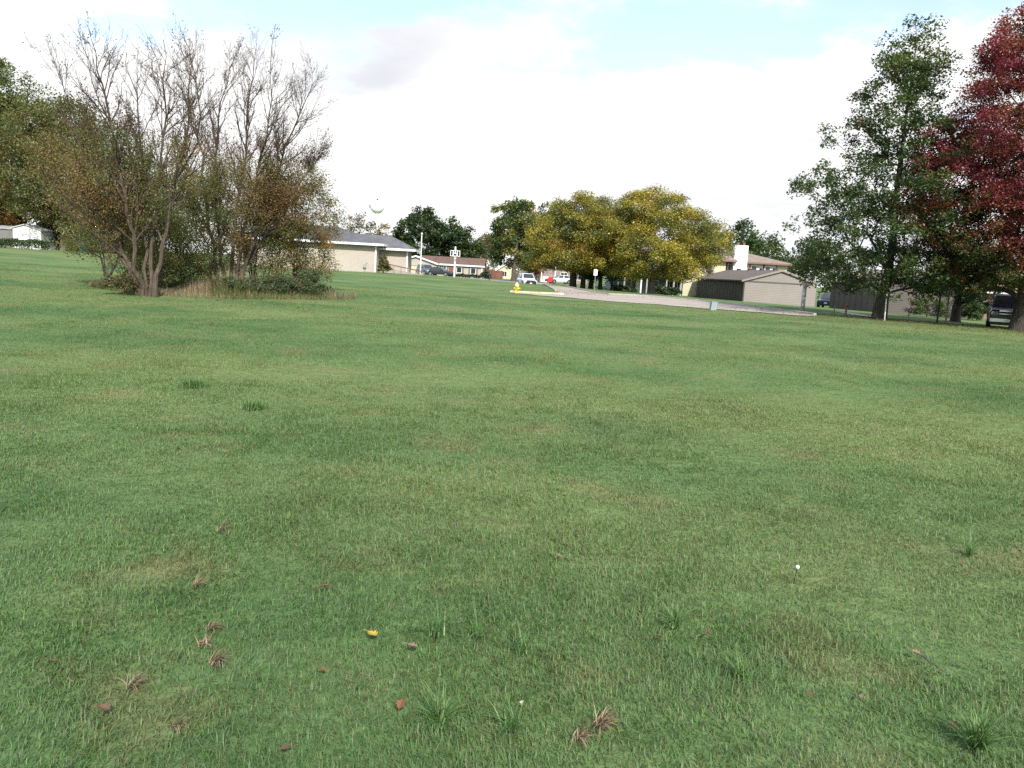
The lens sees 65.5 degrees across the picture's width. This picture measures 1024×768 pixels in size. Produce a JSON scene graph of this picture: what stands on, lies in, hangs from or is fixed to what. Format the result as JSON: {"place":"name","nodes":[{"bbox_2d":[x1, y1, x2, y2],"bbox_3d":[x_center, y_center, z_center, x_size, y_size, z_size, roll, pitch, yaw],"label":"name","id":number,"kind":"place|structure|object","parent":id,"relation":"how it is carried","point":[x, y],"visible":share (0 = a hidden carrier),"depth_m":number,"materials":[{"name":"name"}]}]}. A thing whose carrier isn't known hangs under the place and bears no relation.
{"place":"outdoors","nodes":[
{"label":"outdoors","id":0,"kind":"place"},
{"bbox_2d":[449,276,548,284],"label":"street","id":1,"kind":"structure","parent":0,"point":[493,280],"depth_m":120.22,"materials":[{"name":"asphalt"}]},
{"bbox_2d":[0,247,1023,767],"bbox_3d":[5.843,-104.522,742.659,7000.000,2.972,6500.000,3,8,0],"label":"ground","id":2,"kind":"structure","parent":0,"point":[342,279],"depth_m":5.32,"materials":[{"name":"plant"}]},
{"bbox_2d":[0,182,25,225],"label":"bush","id":3,"kind":"object","parent":2,"relation":"on","point":[7,219],"visible":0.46,"depth_m":81.40,"materials":[{"name":"green plant"}]},
{"bbox_2d":[0,238,51,249],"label":"hedge","id":4,"kind":"object","parent":2,"relation":"on","point":[16,242],"visible":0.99,"depth_m":74.49,"materials":[{"name":"green plant"}]},
{"bbox_2d":[0,224,56,249],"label":"shed","id":5,"kind":"structure","parent":2,"relation":"on","point":[27,231],"depth_m":77.76,"materials":[{"name":"white paint"}]},
{"bbox_2d":[8,188,50,226],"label":"bush","id":6,"kind":"object","parent":2,"relation":"on","point":[25,221],"visible":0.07,"depth_m":90.26,"materials":[{"name":"green plant"}]},
{"bbox_2d":[0,54,77,225],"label":"tree","id":7,"kind":"object","parent":2,"relation":"on","point":[5,79],"visible":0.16,"depth_m":84.26,"materials":[{"name":"green plant"}]},
{"bbox_2d":[33,189,69,248],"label":"bush","id":8,"kind":"object","parent":2,"relation":"on","point":[41,223],"visible":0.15,"depth_m":79.33,"materials":[{"name":"green plant"}]},
{"bbox_2d":[0,93,130,250],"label":"tree","id":9,"kind":"object","parent":2,"relation":"on","point":[20,192],"visible":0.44,"depth_m":76.03,"materials":[{"name":"green plant"}]},
{"bbox_2d":[52,193,107,250],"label":"bush","id":10,"kind":"object","parent":2,"relation":"on","point":[68,228],"visible":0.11,"depth_m":75.00,"materials":[{"name":"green plant"}]},
{"bbox_2d":[66,244,113,253],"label":"hedge","id":11,"kind":"object","parent":2,"relation":"on","point":[91,249],"visible":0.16,"depth_m":74.90,"materials":[{"name":"green plant"}]},
{"bbox_2d":[28,124,162,234],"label":"tree","id":12,"kind":"object","parent":2,"relation":"on","point":[105,168],"visible":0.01,"depth_m":80.85,"materials":[{"name":"brown plant"}]},
{"bbox_2d":[52,194,141,281],"bbox_3d":[-15.705,-5.746,30.630,3.488,3.914,3.664,0,9,-21],"label":"shrub","id":13,"kind":"object","parent":2,"relation":"on","point":[89,250],"visible":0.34,"depth_m":30.17,"materials":[{"name":"brown plant"}]},
{"bbox_2d":[92,702,109,710],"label":"fallen leaf","id":14,"kind":"object","parent":2,"relation":"on","point":[105,707],"visible":1,"depth_m":2.73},
{"bbox_2d":[0,11,236,296],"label":"multi stem tree","id":15,"kind":"object","parent":2,"relation":"on","point":[93,188],"visible":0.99,"depth_m":25.54,"materials":[{"name":"brown plant"}]},
{"bbox_2d":[98,272,148,292],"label":"weed bush","id":16,"kind":"object","parent":2,"relation":"on","point":[124,281],"visible":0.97,"depth_m":26.03,"materials":[{"name":"green plant"}]},
{"bbox_2d":[115,667,151,691],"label":"dry grass tuft","id":17,"kind":"object","parent":2,"relation":"on","point":[132,682],"visible":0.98,"depth_m":2.93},
{"bbox_2d":[100,162,223,287],"bbox_3d":[-12.864,-5.801,29.319,4.143,4.788,4.049,3,8,0],"label":"shrub","id":18,"kind":"object","parent":2,"relation":"on","point":[177,237],"visible":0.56,"depth_m":28.90,"materials":[{"name":"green plant"}]},
{"bbox_2d":[161,716,190,733],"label":"dry grass tuft","id":19,"kind":"object","parent":2,"relation":"on","point":[176,728],"visible":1,"depth_m":2.67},
{"bbox_2d":[126,155,252,284],"bbox_3d":[-12.537,-6.162,30.538,5.020,5.227,4.322,0,9,-19],"label":"shrub","id":20,"kind":"object","parent":2,"relation":"on","point":[203,227],"visible":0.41,"depth_m":30.31,"materials":[{"name":"green plant"}]},
{"bbox_2d":[174,375,208,388],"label":"grass tuft","id":21,"kind":"object","parent":2,"relation":"on","point":[194,383],"visible":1,"depth_m":9.61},
{"bbox_2d":[192,572,212,592],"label":"dry grass tuft","id":22,"kind":"object","parent":2,"relation":"on","point":[198,581],"visible":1,"depth_m":3.84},
{"bbox_2d":[194,633,213,648],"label":"dry grass tuft","id":23,"kind":"object","parent":2,"relation":"on","point":[206,639],"visible":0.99,"depth_m":3.27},
{"bbox_2d":[152,150,258,280],"bbox_3d":[-13.710,-7.350,35.214,5.397,5.930,4.611,3,8,0],"label":"shrub","id":24,"kind":"object","parent":2,"relation":"on","point":[214,235],"visible":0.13,"depth_m":35.14,"materials":[{"name":"brown plant"}]},
{"bbox_2d":[201,619,224,632],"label":"dry grass tuft","id":25,"kind":"object","parent":2,"relation":"on","point":[215,625],"visible":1,"depth_m":3.42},
{"bbox_2d":[203,642,235,669],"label":"dry grass tuft","id":26,"kind":"object","parent":2,"relation":"on","point":[214,660],"visible":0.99,"depth_m":3.13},
{"bbox_2d":[87,266,357,299],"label":"tall weeds","id":27,"kind":"object","parent":2,"relation":"on","point":[200,289],"visible":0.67,"depth_m":29.00,"materials":[{"name":"brown plant"}]},
{"bbox_2d":[209,275,278,292],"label":"weed bush","id":28,"kind":"object","parent":2,"relation":"on","point":[230,280],"visible":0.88,"depth_m":28.93,"materials":[{"name":"green plant"}]},
{"bbox_2d":[157,7,335,281],"bbox_3d":[-10.381,-8.956,31.602,7.377,10.735,5.216,3,8,0],"label":"multi stem tree","id":29,"kind":"object","parent":2,"relation":"on","point":[268,167],"visible":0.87,"depth_m":31.44,"materials":[{"name":"brown plant"}]},
{"bbox_2d":[193,168,304,277],"bbox_3d":[-11.502,-6.811,34.399,5.117,5.368,5.467,3,8,0],"label":"shrub","id":30,"kind":"object","parent":2,"relation":"on","point":[250,266],"visible":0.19,"depth_m":34.30,"materials":[{"name":"brown plant"}]},
{"bbox_2d":[230,397,270,410],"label":"grass tuft","id":31,"kind":"object","parent":2,"relation":"on","point":[253,404],"visible":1,"depth_m":8.48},
{"bbox_2d":[258,274,306,292],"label":"weed bush","id":32,"kind":"object","parent":2,"relation":"on","point":[276,279],"visible":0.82,"depth_m":29.97,"materials":[{"name":"green plant"}]},
{"bbox_2d":[235,158,353,290],"bbox_3d":[-9.240,-6.742,33.922,4.757,5.751,5.459,3,8,0],"label":"shrub","id":33,"kind":"object","parent":2,"relation":"on","point":[321,236],"visible":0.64,"depth_m":33.50,"materials":[{"name":"brown plant"}]},
{"bbox_2d":[282,267,332,294],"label":"weed bush","id":34,"kind":"object","parent":2,"relation":"on","point":[310,286],"visible":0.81,"depth_m":30.86,"materials":[{"name":"green plant"}]},
{"bbox_2d":[235,225,420,272],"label":"tan house","id":35,"kind":"structure","parent":2,"relation":"on","point":[357,252],"depth_m":84.23,"materials":[{"name":"paint"}]},
{"bbox_2d":[343,211,379,234],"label":"distant tree","id":36,"kind":"object","parent":2,"relation":"on","point":[366,228],"visible":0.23,"depth_m":226.08,"materials":[{"name":"brown plant"}]},
{"bbox_2d":[369,199,383,233],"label":"water tower","id":37,"kind":"structure","parent":2,"relation":"on","point":[376,207],"depth_m":507.39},
{"bbox_2d":[372,222,391,235],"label":"distant tree","id":38,"kind":"object","parent":2,"relation":"on","point":[383,225],"visible":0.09,"depth_m":231.05,"materials":[{"name":"brown plant"}]},
{"bbox_2d":[376,254,392,272],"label":"shrub","id":39,"kind":"object","parent":2,"relation":"on","point":[383,265],"visible":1,"depth_m":82.59,"materials":[{"name":"green plant"}]},
{"bbox_2d":[396,699,405,713],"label":"fallen leaf","id":40,"kind":"object","parent":2,"relation":"on","point":[401,703],"visible":1,"depth_m":2.78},
{"bbox_2d":[390,225,417,254],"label":"dark tree","id":41,"kind":"object","parent":2,"relation":"on","point":[400,234],"visible":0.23,"depth_m":185.70,"materials":[{"name":"green plant"}]},
{"bbox_2d":[386,264,422,274],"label":"access ramp","id":42,"kind":"structure","parent":2,"relation":"on","point":[397,271],"depth_m":84.91,"materials":[{"name":"beige paint"}]},
{"bbox_2d":[396,205,454,255],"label":"dark tree","id":43,"kind":"object","parent":2,"relation":"on","point":[418,223],"visible":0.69,"depth_m":184.40,"materials":[{"name":"green plant"}]},
{"bbox_2d":[416,264,435,274],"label":"parked car","id":44,"kind":"object","parent":2,"relation":"on","point":[425,268],"visible":0.73,"depth_m":130.06,"materials":[{"name":"paint"}]},
{"bbox_2d":[399,603,467,639],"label":"grass tuft","id":45,"kind":"object","parent":2,"relation":"on","point":[437,631],"visible":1,"depth_m":3.43,"materials":[{"name":"plant"}]},
{"bbox_2d":[399,680,475,731],"bbox_3d":[-0.244,1.090,2.711,0.262,0.174,0.269,7,9,27],"label":"grass tuft","id":46,"kind":"object","parent":2,"relation":"on","point":[439,718],"visible":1,"depth_m":2.71,"materials":[{"name":"plant"}]},
{"bbox_2d":[428,267,455,275],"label":"parked car","id":47,"kind":"object","parent":2,"relation":"on","point":[439,271],"visible":0.82,"depth_m":128.09,"materials":[{"name":"paint"}]},
{"bbox_2d":[411,255,485,278],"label":"ranch house","id":48,"kind":"structure","parent":2,"relation":"on","point":[469,266],"depth_m":158.45,"materials":[{"name":"beige"}]},
{"bbox_2d":[424,215,475,256],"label":"dark tree","id":49,"kind":"object","parent":2,"relation":"on","point":[450,237],"visible":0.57,"depth_m":184.43,"materials":[{"name":"green plant"}]},
{"bbox_2d":[450,247,459,276],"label":"basketball hoop","id":50,"kind":"object","parent":2,"relation":"on","point":[455,253],"visible":0.98,"depth_m":102.43,"materials":[{"name":"white paint"}]},
{"bbox_2d":[451,273,480,278],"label":"hedge","id":51,"kind":"object","parent":2,"relation":"on","point":[469,276],"visible":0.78,"depth_m":153.37,"materials":[{"name":"green plant"}]},
{"bbox_2d":[447,224,486,257],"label":"dark tree","id":52,"kind":"object","parent":2,"relation":"on","point":[472,252],"visible":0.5,"depth_m":185.56,"materials":[{"name":"green plant"}]},
{"bbox_2d":[450,599,497,640],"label":"grass tuft","id":53,"kind":"object","parent":2,"relation":"on","point":[476,630],"visible":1,"depth_m":3.43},
{"bbox_2d":[480,271,491,278],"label":"bush","id":54,"kind":"object","parent":2,"relation":"on","point":[484,274],"visible":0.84,"depth_m":154.33,"materials":[{"name":"green plant"}]},
{"bbox_2d":[476,230,502,271],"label":"distant tree","id":55,"kind":"object","parent":2,"relation":"on","point":[488,245],"visible":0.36,"depth_m":235.86,"materials":[{"name":"green plant"}]},
{"bbox_2d":[486,270,502,278],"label":"board fence","id":56,"kind":"object","parent":2,"relation":"on","point":[495,275],"visible":0.53,"depth_m":166.47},
{"bbox_2d":[495,265,518,279],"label":"cottage","id":57,"kind":"structure","parent":2,"relation":"on","point":[506,273],"depth_m":183.20,"materials":[{"name":"beige"}]},
{"bbox_2d":[2,278,1023,339],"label":"leaf litter","id":58,"kind":"object","parent":2,"relation":"on","point":[735,313],"visible":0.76,"depth_m":40.49,"materials":[{"name":"plant"}]},
{"bbox_2d":[478,688,548,735],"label":"grass tuft","id":59,"kind":"object","parent":2,"relation":"on","point":[514,723],"visible":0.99,"depth_m":2.70,"materials":[{"name":"plant"}]},
{"bbox_2d":[484,195,543,281],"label":"poplar tree","id":60,"kind":"object","parent":2,"relation":"on","point":[502,240],"visible":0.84,"depth_m":126.53,"materials":[{"name":"green plant"}]},
{"bbox_2d":[491,616,547,656],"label":"grass tuft","id":61,"kind":"object","parent":2,"relation":"on","point":[521,641],"visible":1,"depth_m":3.30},
{"bbox_2d":[517,273,536,283],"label":"parked car","id":62,"kind":"object","parent":2,"relation":"on","point":[527,278],"visible":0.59,"depth_m":104.18,"materials":[{"name":"white paint"}]},
{"bbox_2d":[513,210,544,276],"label":"poplar tree","id":63,"kind":"object","parent":2,"relation":"on","point":[530,269],"visible":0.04,"depth_m":135.23,"materials":[{"name":"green plant"}]},
{"bbox_2d":[510,290,563,294],"bbox_3d":[1.956,-7.037,61.861,4.204,0.268,0.564,3,8,-2],"label":"road edge","id":64,"kind":"object","parent":2,"relation":"on","point":[537,292],"visible":0.61,"depth_m":61.77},
{"bbox_2d":[526,201,561,277],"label":"poplar tree","id":65,"kind":"object","parent":2,"relation":"on","point":[541,207],"visible":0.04,"depth_m":160.51,"materials":[{"name":"green plant"}]},
{"bbox_2d":[545,275,569,283],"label":"parked car","id":66,"kind":"object","parent":2,"relation":"on","point":[564,279],"visible":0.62,"depth_m":133.10,"materials":[{"name":"paint"}]},
{"bbox_2d":[538,262,586,283],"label":"stone house","id":67,"kind":"structure","parent":2,"relation":"on","point":[545,275],"depth_m":158.45,"materials":[{"name":"white paint"}]},
{"bbox_2d":[548,283,609,293],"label":"road edge","id":68,"kind":"object","parent":2,"relation":"on","point":[585,290],"visible":0.38,"depth_m":72.13,"materials":[{"name":"concrete"}]},
{"bbox_2d":[516,189,644,287],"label":"locust tree","id":69,"kind":"object","parent":2,"relation":"on","point":[574,228],"visible":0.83,"depth_m":83.89,"materials":[{"name":"yellow plant"}]},
{"bbox_2d":[563,721,599,749],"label":"dry grass tuft","id":70,"kind":"object","parent":2,"relation":"on","point":[581,737],"visible":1,"depth_m":2.69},
{"bbox_2d":[576,250,606,288],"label":"tree","id":71,"kind":"object","parent":2,"relation":"on","point":[590,277],"visible":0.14,"depth_m":92.44,"materials":[{"name":"green plant"}]},
{"bbox_2d":[579,701,622,742],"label":"dry grass tuft","id":72,"kind":"object","parent":2,"relation":"on","point":[601,720],"visible":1,"depth_m":2.77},
{"bbox_2d":[564,193,638,289],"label":"locust tree","id":73,"kind":"object","parent":2,"relation":"on","point":[604,201],"visible":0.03,"depth_m":97.53,"materials":[{"name":"yellow plant"}]},
{"bbox_2d":[594,270,627,290],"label":"tree","id":74,"kind":"object","parent":2,"relation":"on","point":[610,278],"visible":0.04,"depth_m":101.54,"materials":[{"name":"green plant"}]},
{"bbox_2d":[610,283,623,290],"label":"bush","id":75,"kind":"object","parent":2,"relation":"on","point":[617,287],"visible":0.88,"depth_m":104.72,"materials":[{"name":"green plant"}]},
{"bbox_2d":[620,285,637,291],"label":"bush","id":76,"kind":"object","parent":2,"relation":"on","point":[626,288],"visible":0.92,"depth_m":104.81,"materials":[{"name":"green plant"}]},
{"bbox_2d":[577,183,740,293],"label":"locust tree","id":77,"kind":"object","parent":2,"relation":"on","point":[676,254],"visible":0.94,"depth_m":80.12,"materials":[{"name":"yellow plant"}]},
{"bbox_2d":[655,284,665,293],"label":"bush","id":78,"kind":"object","parent":2,"relation":"on","point":[659,289],"visible":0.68,"depth_m":104.58,"materials":[{"name":"green plant"}]},
{"bbox_2d":[646,593,703,630],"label":"grass tuft","id":79,"kind":"object","parent":2,"relation":"on","point":[675,622],"visible":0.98,"depth_m":3.67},
{"bbox_2d":[670,287,682,295],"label":"bush","id":80,"kind":"object","parent":2,"relation":"on","point":[674,291],"visible":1,"depth_m":104.89,"materials":[{"name":"green plant"}]},
{"bbox_2d":[605,240,792,296],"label":"apartment building","id":81,"kind":"structure","parent":2,"relation":"on","point":[744,259],"depth_m":111.31,"materials":[{"name":"beige"}]},
{"bbox_2d":[625,278,636,290],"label":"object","id":82,"kind":"structure","parent":81,"relation":"in","point":[634,284],"depth_m":111.56,"materials":[{"name":"green"}]},
{"bbox_2d":[610,293,816,314],"bbox_3d":[14.418,-5.599,55.841,4.505,0.319,24.852,0,9,-20],"label":"road edge","id":83,"kind":"object","parent":2,"relation":"on","point":[722,302],"visible":0.57,"depth_m":57.47,"materials":[{"name":"concrete"}]},
{"bbox_2d":[709,301,717,309],"bbox_3d":[11.050,-4.244,43.756,0.350,0.570,0.310,8,7,-9],"label":"utility pedestal","id":84,"kind":"object","parent":2,"relation":"on","point":[713,305],"visible":0.77,"depth_m":43.62,"materials":[{"name":"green metal"}]},
{"bbox_2d":[718,646,761,683],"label":"grass tuft","id":85,"kind":"object","parent":2,"relation":"on","point":[742,673],"visible":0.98,"depth_m":3.23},
{"bbox_2d":[714,217,779,259],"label":"distant tree","id":86,"kind":"object","parent":2,"relation":"on","point":[752,240],"visible":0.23,"depth_m":145.34,"materials":[{"name":"green plant"}]},
{"bbox_2d":[696,268,820,306],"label":"garage","id":87,"kind":"structure","parent":2,"relation":"on","point":[773,286],"depth_m":87.35,"materials":[{"name":"beige"}]},
{"bbox_2d":[749,230,797,270],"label":"distant tree","id":88,"kind":"object","parent":2,"relation":"on","point":[774,242],"visible":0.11,"depth_m":154.44,"materials":[{"name":"green plant"}]},
{"bbox_2d":[800,281,806,310],"bbox_3d":[17.796,-5.208,48.613,0.251,2.120,0.251,-5,11,-44],"label":"utility post","id":89,"kind":"object","parent":2,"relation":"on","point":[803,298],"visible":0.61,"depth_m":48.52,"materials":[{"name":"grey wood"}]},
{"bbox_2d":[780,237,830,286],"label":"distant tree","id":90,"kind":"object","parent":2,"relation":"on","point":[800,248],"visible":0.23,"depth_m":161.53,"materials":[{"name":"green plant"}]},
{"bbox_2d":[817,293,829,306],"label":"parked car","id":91,"kind":"object","parent":2,"relation":"on","point":[823,300],"visible":0.43,"depth_m":78.05,"materials":[{"name":"blue paint"}]},
{"bbox_2d":[817,246,874,295],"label":"distant tree","id":92,"kind":"object","parent":2,"relation":"on","point":[844,265],"visible":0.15,"depth_m":167.32,"materials":[{"name":"green plant"}]},
{"bbox_2d":[827,270,967,318],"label":"garage","id":93,"kind":"structure","parent":2,"relation":"on","point":[857,301],"depth_m":66.87,"materials":[{"name":"grey"}]},
{"bbox_2d":[781,13,1023,319],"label":"oak tree","id":94,"kind":"object","parent":2,"relation":"on","point":[912,87],"visible":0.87,"depth_m":41.38,"materials":[{"name":"green plant"}]},
{"bbox_2d":[900,293,950,316],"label":"bush","id":95,"kind":"object","parent":2,"relation":"on","point":[921,306],"visible":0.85,"depth_m":59.21,"materials":[{"name":"green plant"}]},
{"bbox_2d":[914,651,947,673],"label":"twig","id":96,"kind":"object","parent":2,"relation":"on","point":[930,661],"visible":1,"depth_m":3.45,"materials":[{"name":"wood"}]},
{"bbox_2d":[936,280,942,322],"bbox_3d":[24.215,-4.677,45.102,0.102,2.700,0.102,0,9,-22],"label":"post","id":97,"kind":"object","parent":2,"relation":"on","point":[937,318],"visible":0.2,"depth_m":45.12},
{"bbox_2d":[945,284,951,322],"bbox_3d":[24.158,-4.501,44.117,0.092,2.600,0.092,7,9,22],"label":"post","id":98,"kind":"object","parent":2,"relation":"on","point":[947,304],"visible":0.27,"depth_m":44.11,"materials":[{"name":"brown wood"}]},
{"bbox_2d":[890,1,1023,330],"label":"maple tree","id":99,"kind":"object","parent":2,"relation":"on","point":[1002,148],"visible":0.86,"depth_m":38.86,"materials":[{"name":"red plant"}]},
{"bbox_2d":[923,250,1000,321],"bbox_3d":[29.080,-6.656,51.560,5.417,5.511,5.141,3,8,0],"label":"tree","id":100,"kind":"object","parent":2,"relation":"on","point":[957,307],"visible":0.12,"depth_m":51.18,"materials":[{"name":"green plant"}]},
{"bbox_2d":[915,692,1021,764],"bbox_3d":[1.658,1.208,2.817,0.368,0.208,0.358,3,8,0],"label":"grass tuft","id":101,"kind":"object","parent":2,"relation":"on","point":[978,742],"visible":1,"depth_m":2.82,"materials":[{"name":"plant"}]},
{"bbox_2d":[949,297,989,319],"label":"bush","id":102,"kind":"object","parent":2,"relation":"on","point":[970,311],"visible":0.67,"depth_m":58.95,"materials":[{"name":"green plant"}]},
{"bbox_2d":[956,526,991,557],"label":"grass tuft","id":103,"kind":"object","parent":2,"relation":"on","point":[970,552],"visible":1,"depth_m":5.09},
{"bbox_2d":[961,289,1003,319],"bbox_3d":[36.148,-7.462,61.371,2.970,5.296,2.690,3,8,0],"label":"spruce tree","id":104,"kind":"object","parent":2,"relation":"on","point":[992,297],"visible":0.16,"depth_m":60.77,"materials":[{"name":"green plant"}]},
{"bbox_2d":[985,295,1014,326],"bbox_3d":[28.715,-4.164,46.116,2.400,1.932,5.805,8,9,30],"label":"van","id":105,"kind":"object","parent":2,"relation":"on","point":[1000,309],"visible":0.8,"depth_m":44.45,"materials":[{"name":"black paint"}]},
{"bbox_2d":[982,275,1017,317],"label":"brick house","id":106,"kind":"structure","parent":2,"relation":"on","point":[991,294],"depth_m":81.15,"materials":[{"name":"beige"}]},
{"bbox_2d":[0,0,1023,287],"label":"sky","id":107,"kind":"structure","parent":0,"point":[460,108],"materials":[{"name":"white"}]},
{"bbox_2d":[537,283,602,294],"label":"side street","id":108,"kind":"structure","parent":0,"point":[566,290],"depth_m":70.06,"materials":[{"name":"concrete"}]},
{"bbox_2d":[504,291,813,315],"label":"street","id":109,"kind":"structure","parent":0,"point":[656,300],"depth_m":54.14,"materials":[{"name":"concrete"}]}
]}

